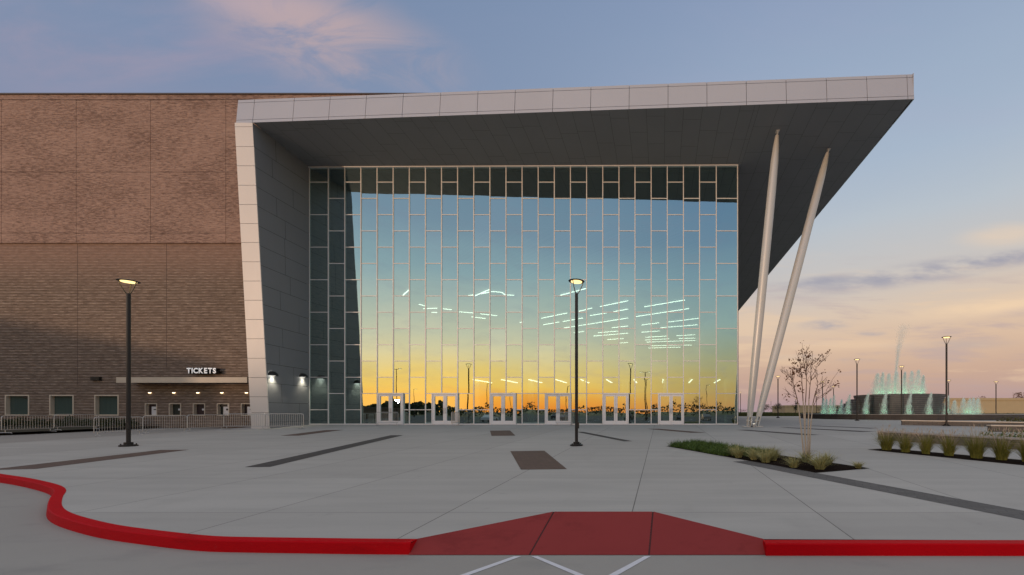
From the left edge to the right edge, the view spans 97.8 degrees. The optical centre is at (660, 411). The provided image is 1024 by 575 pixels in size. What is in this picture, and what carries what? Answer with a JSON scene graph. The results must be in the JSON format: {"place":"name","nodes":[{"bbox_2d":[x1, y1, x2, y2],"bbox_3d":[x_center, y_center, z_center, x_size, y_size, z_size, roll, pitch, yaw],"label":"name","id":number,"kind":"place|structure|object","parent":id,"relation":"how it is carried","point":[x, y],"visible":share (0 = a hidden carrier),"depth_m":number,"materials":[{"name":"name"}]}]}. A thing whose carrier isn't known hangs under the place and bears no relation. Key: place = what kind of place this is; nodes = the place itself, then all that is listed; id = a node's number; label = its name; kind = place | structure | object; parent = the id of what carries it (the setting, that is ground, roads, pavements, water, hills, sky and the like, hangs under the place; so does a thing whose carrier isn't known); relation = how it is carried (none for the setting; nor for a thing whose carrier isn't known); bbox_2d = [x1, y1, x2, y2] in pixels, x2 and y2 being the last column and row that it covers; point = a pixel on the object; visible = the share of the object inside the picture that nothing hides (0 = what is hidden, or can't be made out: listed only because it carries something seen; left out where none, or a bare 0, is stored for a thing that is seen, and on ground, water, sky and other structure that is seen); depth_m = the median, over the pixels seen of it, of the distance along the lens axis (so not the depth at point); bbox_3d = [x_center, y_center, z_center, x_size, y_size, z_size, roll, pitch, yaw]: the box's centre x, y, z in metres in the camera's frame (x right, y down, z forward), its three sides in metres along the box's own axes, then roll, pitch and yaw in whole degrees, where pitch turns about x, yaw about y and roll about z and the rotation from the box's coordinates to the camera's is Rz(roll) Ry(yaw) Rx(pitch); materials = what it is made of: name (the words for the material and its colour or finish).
{"place":"outdoors","nodes":[
{"label":"outdoors","id":0,"kind":"place"},
{"bbox_2d":[0,426,144,431],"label":"wall bed","id":1,"kind":"object","parent":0,"point":[31,429],"visible":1,"depth_m":27.66,"materials":[{"name":"grey concrete"}]},
{"bbox_2d":[0,419,20,425],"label":"shrub","id":2,"kind":"object","parent":1,"relation":"on","point":[6,422],"visible":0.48,"depth_m":29.50,"materials":[{"name":"green plant"}]},
{"bbox_2d":[11,417,30,425],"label":"shrub","id":3,"kind":"object","parent":1,"relation":"on","point":[21,422],"visible":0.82,"depth_m":29.52,"materials":[{"name":"green plant"}]},
{"bbox_2d":[0,415,56,432],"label":"crowd barrier","id":4,"kind":"object","parent":1,"relation":"on","point":[24,422],"visible":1,"depth_m":24.43,"materials":[{"name":"metal"}]},
{"bbox_2d":[28,418,47,425],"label":"shrub","id":5,"kind":"object","parent":1,"relation":"on","point":[39,422],"visible":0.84,"depth_m":29.63,"materials":[{"name":"green plant"}]},
{"bbox_2d":[45,418,65,425],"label":"shrub","id":6,"kind":"object","parent":1,"relation":"on","point":[51,422],"visible":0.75,"depth_m":29.51,"materials":[{"name":"green plant"}]},
{"bbox_2d":[58,415,79,425],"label":"shrub","id":7,"kind":"object","parent":1,"relation":"on","point":[68,420],"visible":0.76,"depth_m":29.66,"materials":[{"name":"green plant"}]},
{"bbox_2d":[54,414,98,430],"bbox_3d":[-36.639,0.646,26.675,0.616,1.004,1.860,0,0,9],"label":"crowd barrier","id":8,"kind":"object","parent":1,"relation":"on","point":[78,420],"visible":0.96,"depth_m":26.59,"materials":[{"name":"metal"}]},
{"bbox_2d":[75,419,92,425],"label":"shrub","id":9,"kind":"object","parent":1,"relation":"on","point":[82,422],"visible":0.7,"depth_m":29.57,"materials":[{"name":"green plant"}]},
{"bbox_2d":[89,418,108,425],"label":"shrub","id":10,"kind":"object","parent":1,"relation":"on","point":[96,421],"visible":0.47,"depth_m":29.63,"materials":[{"name":"green plant"}]},
{"bbox_2d":[100,416,119,425],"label":"shrub","id":11,"kind":"object","parent":1,"relation":"on","point":[116,422],"visible":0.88,"depth_m":29.54,"materials":[{"name":"green plant"}]},
{"bbox_2d":[118,418,139,425],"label":"shrub","id":12,"kind":"object","parent":1,"relation":"on","point":[134,423],"visible":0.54,"depth_m":29.59,"materials":[{"name":"green plant"}]},
{"bbox_2d":[0,416,1023,539],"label":"plaza","id":13,"kind":"structure","parent":0,"point":[416,481],"depth_m":9.67,"materials":[{"name":"concrete"}]},
{"bbox_2d":[0,450,181,469],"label":"paver band","id":14,"kind":"object","parent":13,"relation":"on","point":[52,464],"visible":1,"depth_m":13.01,"materials":[{"name":"grey concrete"}]},
{"bbox_2d":[93,417,142,436],"bbox_3d":[-28.466,0.760,22.326,0.616,1.004,1.696,0,0,18],"label":"crowd barrier","id":15,"kind":"object","parent":13,"relation":"on","point":[112,426],"visible":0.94,"depth_m":21.95,"materials":[{"name":"metal"}]},
{"bbox_2d":[116,278,140,446],"bbox_3d":[-21.409,-1.960,17.087,0.650,6.694,0.650,0,0,0],"label":"street lamp","id":16,"kind":"object","parent":13,"relation":"on","point":[128,443],"visible":1,"depth_m":17.05,"materials":[{"name":"black metal"}]},
{"bbox_2d":[143,415,186,433],"bbox_3d":[-28.107,0.713,24.121,0.616,1.004,1.783,0,0,18],"label":"crowd barrier","id":17,"kind":"object","parent":13,"relation":"on","point":[164,422],"visible":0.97,"depth_m":24.07,"materials":[{"name":"metal"}]},
{"bbox_2d":[185,414,224,431],"bbox_3d":[-27.731,0.668,25.912,0.616,1.004,1.956,0,0,4],"label":"crowd barrier","id":18,"kind":"object","parent":13,"relation":"on","point":[201,421],"visible":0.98,"depth_m":25.60,"materials":[{"name":"metal"}]},
{"bbox_2d":[221,414,265,429],"bbox_3d":[-26.205,0.617,26.735,2.810,1.004,0.616,0,0,4],"label":"crowd barrier","id":19,"kind":"object","parent":13,"relation":"on","point":[247,421],"visible":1,"depth_m":26.71,"materials":[{"name":"metal"}]},
{"bbox_2d":[264,414,303,429],"bbox_3d":[-23.903,0.616,26.988,2.257,1.004,0.616,0,0,-6],"label":"crowd barrier","id":20,"kind":"object","parent":13,"relation":"on","point":[283,420],"visible":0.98,"depth_m":26.98,"materials":[{"name":"metal"}]},
{"bbox_2d":[281,430,338,435],"bbox_3d":[-19.840,1.186,24.280,1.019,0.118,4.574,0,0,-11],"label":"paver band","id":21,"kind":"object","parent":13,"relation":"on","point":[306,433],"visible":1,"depth_m":23.57,"materials":[{"name":"grey concrete"}]},
{"bbox_2d":[247,435,401,466],"bbox_3d":[-12.557,1.381,17.114,0.653,0.290,11.202,0,0,-15],"label":"paver band","id":22,"kind":"object","parent":13,"relation":"on","point":[289,459],"visible":1,"depth_m":14.72,"materials":[{"name":"grey concrete"}]},
{"bbox_2d":[376,412,397,425],"bbox_3d":[-19.982,0.517,31.014,0.616,1.004,1.404,0,0,45],"label":"crowd barrier","id":23,"kind":"object","parent":13,"relation":"on","point":[385,418],"visible":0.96,"depth_m":30.93,"materials":[{"name":"metal"}]},
{"bbox_2d":[448,412,459,425],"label":"crowd barrier","id":24,"kind":"object","parent":13,"relation":"on","point":[454,418],"visible":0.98,"depth_m":30.91,"materials":[{"name":"metal"}]},
{"bbox_2d":[490,430,514,435],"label":"paver band","id":25,"kind":"object","parent":13,"relation":"on","point":[503,433],"visible":1,"depth_m":23.57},
{"bbox_2d":[511,451,565,469],"bbox_3d":[-3.986,1.480,13.404,1.158,0.115,4.851,0,0,-23],"label":"paver band","id":26,"kind":"object","parent":13,"relation":"on","point":[534,460],"visible":1,"depth_m":13.01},
{"bbox_2d":[568,278,584,445],"bbox_3d":[-3.435,-1.992,17.275,0.650,6.747,0.650,0,0,0],"label":"street lamp","id":27,"kind":"object","parent":13,"relation":"on","point":[576,281],"visible":1,"depth_m":17.22,"materials":[{"name":"brown metal"}]},
{"bbox_2d":[579,432,628,440],"bbox_3d":[-3.116,1.248,22.008,0.395,0.159,6.744,0,0,-30],"label":"paver band","id":28,"kind":"object","parent":13,"relation":"on","point":[604,436],"visible":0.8,"depth_m":21.62,"materials":[{"name":"grey concrete"}]},
{"bbox_2d":[654,429,704,432],"bbox_3d":[0.797,1.145,25.831,0.766,0.094,4.674,0,0,-39],"label":"paver band","id":29,"kind":"object","parent":13,"relation":"on","point":[679,431],"visible":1,"depth_m":25.08,"materials":[{"name":"grey concrete"}]},
{"bbox_2d":[669,446,864,472],"bbox_3d":[2.826,1.446,14.425,1.832,0.202,7.898,0,0,-31],"label":"planting bed","id":30,"kind":"object","parent":13,"relation":"on","point":[828,468],"visible":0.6,"depth_m":11.98,"materials":[{"name":"brown soil"}]},
{"bbox_2d":[668,439,777,456],"bbox_3d":[2.037,1.261,15.767,2.346,0.427,5.166,0,0,-31],"label":"ground cover","id":31,"kind":"object","parent":30,"relation":"on","point":[715,447],"visible":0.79,"depth_m":15.58,"materials":[{"name":"green plant"}]},
{"bbox_2d":[723,442,745,455],"bbox_3d":[2.457,1.231,14.179,1.240,0.469,1.272,0,0,0],"label":"grass tuft","id":32,"kind":"object","parent":30,"relation":"on","point":[733,448],"visible":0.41,"depth_m":14.18,"materials":[{"name":"green plant"}]},
{"bbox_2d":[726,445,746,457],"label":"grass tuft","id":33,"kind":"object","parent":30,"relation":"on","point":[737,454],"visible":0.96,"depth_m":13.63,"materials":[{"name":"green plant"}]},
{"bbox_2d":[743,449,758,459],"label":"grass tuft","id":34,"kind":"object","parent":30,"relation":"on","point":[752,456],"visible":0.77,"depth_m":13.13,"materials":[{"name":"green plant"}]},
{"bbox_2d":[740,443,763,454],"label":"grass tuft","id":35,"kind":"object","parent":30,"relation":"on","point":[755,450],"visible":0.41,"depth_m":13.65,"materials":[{"name":"green plant"}]},
{"bbox_2d":[745,446,777,462],"bbox_3d":[3.141,1.237,12.642,1.430,0.540,1.421,0,0,0],"label":"grass tuft","id":36,"kind":"object","parent":30,"relation":"on","point":[764,457],"visible":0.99,"depth_m":12.59,"materials":[{"name":"green plant"}]},
{"bbox_2d":[765,449,784,460],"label":"grass tuft","id":37,"kind":"object","parent":30,"relation":"on","point":[775,456],"visible":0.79,"depth_m":12.94,"materials":[{"name":"green plant"}]},
{"bbox_2d":[775,453,807,467],"bbox_3d":[3.683,1.342,11.664,1.092,0.382,1.109,0,0,0],"label":"grass tuft","id":38,"kind":"object","parent":30,"relation":"on","point":[794,464],"visible":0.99,"depth_m":11.63,"materials":[{"name":"green plant"}]},
{"bbox_2d":[789,450,819,461],"bbox_3d":[4.377,1.280,12.625,1.264,0.451,1.421,0,0,0],"label":"grass tuft","id":39,"kind":"object","parent":30,"relation":"on","point":[807,456],"visible":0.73,"depth_m":12.61,"materials":[{"name":"green plant"}]},
{"bbox_2d":[781,340,840,458],"bbox_3d":[4.488,-0.326,12.792,2.039,3.705,1.169,0,0,0],"label":"young tree","id":40,"kind":"object","parent":30,"relation":"on","point":[808,446],"visible":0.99,"depth_m":12.74,"materials":[{"name":"brown plant"}]},
{"bbox_2d":[804,453,835,464],"bbox_3d":[4.393,1.327,11.763,1.203,0.406,1.155,0,0,0],"label":"grass tuft","id":41,"kind":"object","parent":30,"relation":"on","point":[820,459],"visible":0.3,"depth_m":11.74,"materials":[{"name":"green plant"}]},
{"bbox_2d":[800,451,841,469],"bbox_3d":[4.289,1.267,11.361,1.453,0.549,1.440,0,0,-22],"label":"grass tuft","id":42,"kind":"object","parent":30,"relation":"on","point":[818,464],"visible":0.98,"depth_m":11.29,"materials":[{"name":"green plant"}]},
{"bbox_2d":[813,450,841,464],"bbox_3d":[4.795,1.279,12.135,1.292,0.481,1.192,0,0,-42],"label":"grass tuft","id":43,"kind":"object","parent":30,"relation":"on","point":[831,462],"visible":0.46,"depth_m":12.15,"materials":[{"name":"green plant"}]},
{"bbox_2d":[849,460,865,467],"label":"grass tuft","id":44,"kind":"object","parent":30,"relation":"on","point":[856,465],"visible":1,"depth_m":11.49,"materials":[{"name":"green plant"}]},
{"bbox_2d":[776,376,779,417],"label":"street lamp","id":45,"kind":"object","parent":13,"relation":"on","point":[777,397],"visible":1,"depth_m":67.96,"materials":[{"name":"brown metal"}]},
{"bbox_2d":[744,430,815,434],"bbox_3d":[6.483,1.181,24.509,0.781,0.111,5.363,0,0,-39],"label":"paver band","id":46,"kind":"object","parent":13,"relation":"on","point":[778,432],"visible":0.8,"depth_m":24.30,"materials":[{"name":"grey concrete"}]},
{"bbox_2d":[820,381,824,412],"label":"street lamp","id":47,"kind":"object","parent":13,"relation":"on","point":[822,398],"visible":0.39,"depth_m":79.93,"materials":[{"name":"brown metal"}]},
{"bbox_2d":[781,427,873,431],"bbox_3d":[10.223,1.118,26.783,5.901,0.111,0.982,0,0,43],"label":"paver band","id":48,"kind":"object","parent":13,"relation":"on","point":[833,429],"visible":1,"depth_m":25.91,"materials":[{"name":"grey concrete"}]},
{"bbox_2d":[802,425,862,427],"bbox_3d":[12.213,1.045,29.469,5.248,0.094,0.746,0,0,40],"label":"paver band","id":49,"kind":"object","parent":13,"relation":"on","point":[836,426],"visible":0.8,"depth_m":29.86,"materials":[{"name":"grey concrete"}]},
{"bbox_2d":[854,359,859,420],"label":"street lamp","id":50,"kind":"object","parent":13,"relation":"on","point":[856,390],"visible":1,"depth_m":46.44,"materials":[{"name":"brown metal"}]},
{"bbox_2d":[734,461,1023,519],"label":"paver band","id":51,"kind":"object","parent":13,"relation":"on","point":[1003,511],"visible":1,"depth_m":8.40,"materials":[{"name":"grey concrete"}]},
{"bbox_2d":[899,366,903,413],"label":"street lamp","id":52,"kind":"object","parent":13,"relation":"on","point":[901,369],"visible":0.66,"depth_m":52.94,"materials":[{"name":"brown metal"}]},
{"bbox_2d":[801,394,1023,419],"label":"fountain","id":53,"kind":"object","parent":13,"relation":"on","point":[914,407],"visible":0.94,"depth_m":56.86,"materials":[{"name":"stone"}]},
{"bbox_2d":[868,449,1023,464],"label":"mulch strip","id":54,"kind":"object","parent":13,"relation":"on","point":[993,459],"visible":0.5,"depth_m":13.67,"materials":[{"name":"brown soil"}]},
{"bbox_2d":[941,336,951,425],"bbox_3d":[20.556,-2.208,30.600,0.626,6.457,0.626,0,0,38],"label":"street lamp","id":55,"kind":"object","parent":13,"relation":"on","point":[946,384],"visible":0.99,"depth_m":30.56,"materials":[{"name":"brown metal"}]},
{"bbox_2d":[877,430,1023,449],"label":"stone wall","id":56,"kind":"structure","parent":13,"relation":"on","point":[961,438],"depth_m":17.65,"materials":[{"name":"stone"}]},
{"bbox_2d":[901,420,1023,426],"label":"stone wall","id":57,"kind":"structure","parent":13,"relation":"on","point":[941,423],"depth_m":30.42,"materials":[{"name":"beige stone"}]},
{"bbox_2d":[981,427,1023,437],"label":"flowering shrub","id":58,"kind":"object","parent":13,"relation":"on","point":[1009,435],"visible":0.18,"depth_m":18.59,"materials":[{"name":"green plant"}]},
{"bbox_2d":[987,425,1023,431],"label":"stone wall","id":59,"kind":"structure","parent":13,"relation":"on","point":[1000,428],"depth_m":24.80,"materials":[{"name":"beige stone"}]},
{"bbox_2d":[993,415,1023,421],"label":"planting","id":60,"kind":"object","parent":13,"relation":"on","point":[1014,420],"visible":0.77,"depth_m":31.78,"materials":[{"name":"green plant"}]},
{"bbox_2d":[0,428,1023,574],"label":"road","id":61,"kind":"structure","parent":0,"point":[34,540],"depth_m":5.27,"materials":[{"name":"concrete"}]},
{"bbox_2d":[0,474,416,554],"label":"kerb","id":62,"kind":"structure","parent":61,"relation":"on","point":[58,514],"depth_m":5.68,"materials":[{"name":"red paint"}]},
{"bbox_2d":[461,556,649,574],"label":"road marking","id":63,"kind":"object","parent":61,"relation":"on","point":[623,569],"visible":1,"depth_m":5.10,"materials":[{"name":"white paint"}]},
{"bbox_2d":[409,512,764,554],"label":"kerb ramp","id":64,"kind":"structure","parent":61,"relation":"on","point":[602,533],"depth_m":5.92,"materials":[{"name":"red paint"}]},
{"bbox_2d":[763,540,1023,555],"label":"kerb","id":65,"kind":"structure","parent":61,"relation":"on","point":[893,547],"depth_m":5.46,"materials":[{"name":"red paint"}]},
{"bbox_2d":[0,0,1023,411],"label":"sky","id":66,"kind":"structure","parent":0,"point":[922,244],"materials":[{"name":"blue"}]},
{"bbox_2d":[556,412,572,425],"bbox_3d":[-7.032,0.517,31.014,1.436,1.004,0.616,0,0,-44],"label":"crowd barrier","id":67,"kind":"object","parent":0,"point":[561,418],"visible":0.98,"depth_m":31.06,"materials":[{"name":"metal"}]},
{"bbox_2d":[738,412,832,415],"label":"rough grass","id":68,"kind":"structure","parent":0,"point":[773,414],"depth_m":101.20,"materials":[{"name":"green plant"}]},
{"bbox_2d":[738,412,1023,413],"bbox_3d":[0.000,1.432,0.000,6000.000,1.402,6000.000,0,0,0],"label":"ground","id":69,"kind":"structure","parent":0,"point":[955,413],"depth_m":257.71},
{"bbox_2d":[0,73,913,428],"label":"arena","id":70,"kind":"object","parent":69,"relation":"on","point":[390,257],"visible":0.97,"depth_m":30.50,"materials":[{"name":"brick"}]},
{"bbox_2d":[5,395,28,414],"bbox_3d":[-46.199,-0.466,30.600,1.750,1.499,0.240,0,0,0],"label":"window","id":71,"kind":"structure","parent":70,"relation":"in","point":[14,404],"depth_m":30.69,"materials":[{"name":"teal glass"}]},
{"bbox_2d":[49,395,73,415],"bbox_3d":[-43.005,-0.466,30.600,1.750,1.499,0.240,0,0,0],"label":"window","id":72,"kind":"structure","parent":70,"relation":"in","point":[58,404],"depth_m":30.69,"materials":[{"name":"teal glass"}]},
{"bbox_2d":[90,377,101,380],"bbox_3d":[-40.439,-2.368,30.416,0.640,0.260,0.161,0,0,0],"label":"wall vent","id":73,"kind":"object","parent":70,"relation":"attached to","point":[96,378],"depth_m":30.36,"materials":[{"name":"black metal"}]},
{"bbox_2d":[94,395,118,415],"bbox_3d":[-39.776,-0.466,30.600,1.750,1.499,0.240,0,0,0],"label":"window","id":74,"kind":"structure","parent":70,"relation":"in","point":[104,405],"depth_m":30.69,"materials":[{"name":"teal glass"}]},
{"bbox_2d":[145,403,156,415],"bbox_3d":[-36.591,-0.161,30.610,0.871,0.889,0.260,0,0,0],"label":"ticket window","id":75,"kind":"structure","parent":70,"relation":"in","point":[150,408],"depth_m":30.65,"materials":[{"name":"black metal"}]},
{"bbox_2d":[169,403,180,414],"bbox_3d":[-34.869,-0.161,30.610,0.871,0.889,0.260,0,0,0],"label":"ticket window","id":76,"kind":"structure","parent":70,"relation":"in","point":[174,408],"depth_m":30.70,"materials":[{"name":"black glass"}]},
{"bbox_2d":[193,403,204,415],"bbox_3d":[-33.146,-0.161,30.610,0.871,0.889,0.260,0,0,0],"label":"ticket window","id":77,"kind":"structure","parent":70,"relation":"in","point":[198,408],"depth_m":30.68,"materials":[{"name":"black glass"}]},
{"bbox_2d":[186,368,221,373],"bbox_3d":[-32.539,-2.909,30.290,2.128,0.389,0.420,0,0,0],"label":"ticket sign","id":78,"kind":"object","parent":70,"relation":"attached to","point":[203,370],"visible":1,"depth_m":30.12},
{"bbox_2d":[217,403,228,415],"bbox_3d":[-31.415,-0.161,30.610,0.889,0.889,0.260,0,0,0],"label":"ticket window","id":79,"kind":"structure","parent":70,"relation":"in","point":[222,408],"depth_m":30.64,"materials":[{"name":"black metal"}]},
{"bbox_2d":[241,403,250,415],"bbox_3d":[-29.693,-0.161,30.610,0.889,0.889,0.260,0,0,0],"label":"ticket window","id":80,"kind":"structure","parent":70,"relation":"in","point":[245,407],"depth_m":30.65,"materials":[{"name":"black metal"}]},
{"bbox_2d":[268,371,278,375],"bbox_3d":[-25.594,-2.538,28.161,0.360,0.310,0.720,0,0,-11],"label":"wall lamp","id":81,"kind":"object","parent":70,"relation":"attached to","point":[273,373],"visible":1,"depth_m":27.97,"materials":[{"name":"black metal"}]},
{"bbox_2d":[299,373,307,377],"bbox_3d":[-26.186,-2.689,31.250,0.360,0.310,0.720,0,0,-11],"label":"wall lamp","id":82,"kind":"object","parent":70,"relation":"attached to","point":[303,375],"visible":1,"depth_m":31.06,"materials":[{"name":"black metal"}]},
{"bbox_2d":[377,393,403,424],"bbox_3d":[-20.371,-0.218,32.042,1.944,2.399,0.275,0,0,0],"label":"entrance door","id":83,"kind":"structure","parent":70,"relation":"in","point":[389,404],"depth_m":32.02,"materials":[{"name":"white metal"}]},
{"bbox_2d":[431,393,458,424],"bbox_3d":[-16.266,-0.218,32.042,1.963,2.399,0.275,0,0,0],"label":"entrance door","id":84,"kind":"structure","parent":70,"relation":"in","point":[442,406],"depth_m":31.98,"materials":[{"name":"white metal"}]},
{"bbox_2d":[490,393,515,424],"bbox_3d":[-11.898,-0.218,32.042,1.944,2.399,0.275,0,0,0],"label":"entrance door","id":85,"kind":"structure","parent":70,"relation":"in","point":[502,407],"depth_m":31.98,"materials":[{"name":"white metal"}]},
{"bbox_2d":[545,393,570,424],"bbox_3d":[-7.756,-0.218,32.042,1.963,2.399,0.275,0,0,0],"label":"entrance door","id":86,"kind":"structure","parent":70,"relation":"in","point":[553,403],"depth_m":31.98,"materials":[{"name":"white metal"}]},
{"bbox_2d":[603,393,628,424],"bbox_3d":[-3.406,-0.218,32.042,1.944,2.399,0.275,0,0,0],"label":"entrance door","id":87,"kind":"structure","parent":70,"relation":"in","point":[615,407],"depth_m":32.00,"materials":[{"name":"white metal"}]},
{"bbox_2d":[658,393,683,424],"bbox_3d":[0.755,-0.218,32.042,1.963,2.399,0.275,0,0,0],"label":"entrance door","id":88,"kind":"structure","parent":70,"relation":"in","point":[670,407],"depth_m":31.98,"materials":[{"name":"white metal"}]},
{"bbox_2d":[772,405,840,412],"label":"tan building","id":89,"kind":"structure","parent":69,"relation":"on","point":[789,408],"depth_m":260.00,"materials":[{"name":"paint"}]},
{"bbox_2d":[832,386,834,412],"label":"street lamp","id":90,"kind":"object","parent":69,"relation":"on","point":[833,398],"visible":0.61,"depth_m":95.93,"materials":[{"name":"brown metal"}]},
{"bbox_2d":[943,398,1023,412],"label":"tan building","id":91,"kind":"structure","parent":69,"relation":"on","point":[983,405],"depth_m":300.00,"materials":[{"name":"paint"}]},
{"bbox_2d":[994,381,998,413],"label":"street lamp","id":92,"kind":"object","parent":69,"relation":"on","point":[996,397],"visible":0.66,"depth_m":77.93,"materials":[{"name":"brown metal"}]},
{"bbox_2d":[1013,392,1023,397],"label":"tree","id":93,"kind":"object","parent":69,"relation":"on","point":[1018,394],"visible":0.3,"depth_m":329.99,"materials":[{"name":"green plant"}]},
{"bbox_2d":[872,425,898,449],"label":"fountain grass","id":94,"kind":"object","parent":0,"point":[886,443],"depth_m":15.68,"materials":[{"name":"green plant"}]},
{"bbox_2d":[892,428,915,451],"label":"fountain grass","id":95,"kind":"object","parent":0,"point":[905,445],"depth_m":15.02,"materials":[{"name":"green plant"}]},
{"bbox_2d":[911,427,939,453],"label":"fountain grass","id":96,"kind":"object","parent":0,"point":[925,445],"depth_m":14.54,"materials":[{"name":"green plant"}]},
{"bbox_2d":[932,428,960,455],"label":"fountain grass","id":97,"kind":"object","parent":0,"point":[949,448],"depth_m":14.08,"materials":[{"name":"green plant"}]},
{"bbox_2d":[951,424,999,458],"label":"fountain grass","id":98,"kind":"object","parent":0,"point":[978,449],"depth_m":13.46,"materials":[{"name":"green plant"}]},
{"bbox_2d":[987,428,1019,459],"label":"fountain grass","id":99,"kind":"object","parent":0,"point":[1002,451],"depth_m":13.06,"materials":[{"name":"green plant"}]},
{"bbox_2d":[1006,427,1023,461],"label":"fountain grass","id":100,"kind":"object","parent":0,"point":[1021,451],"depth_m":12.77,"materials":[{"name":"green plant"}]}
]}

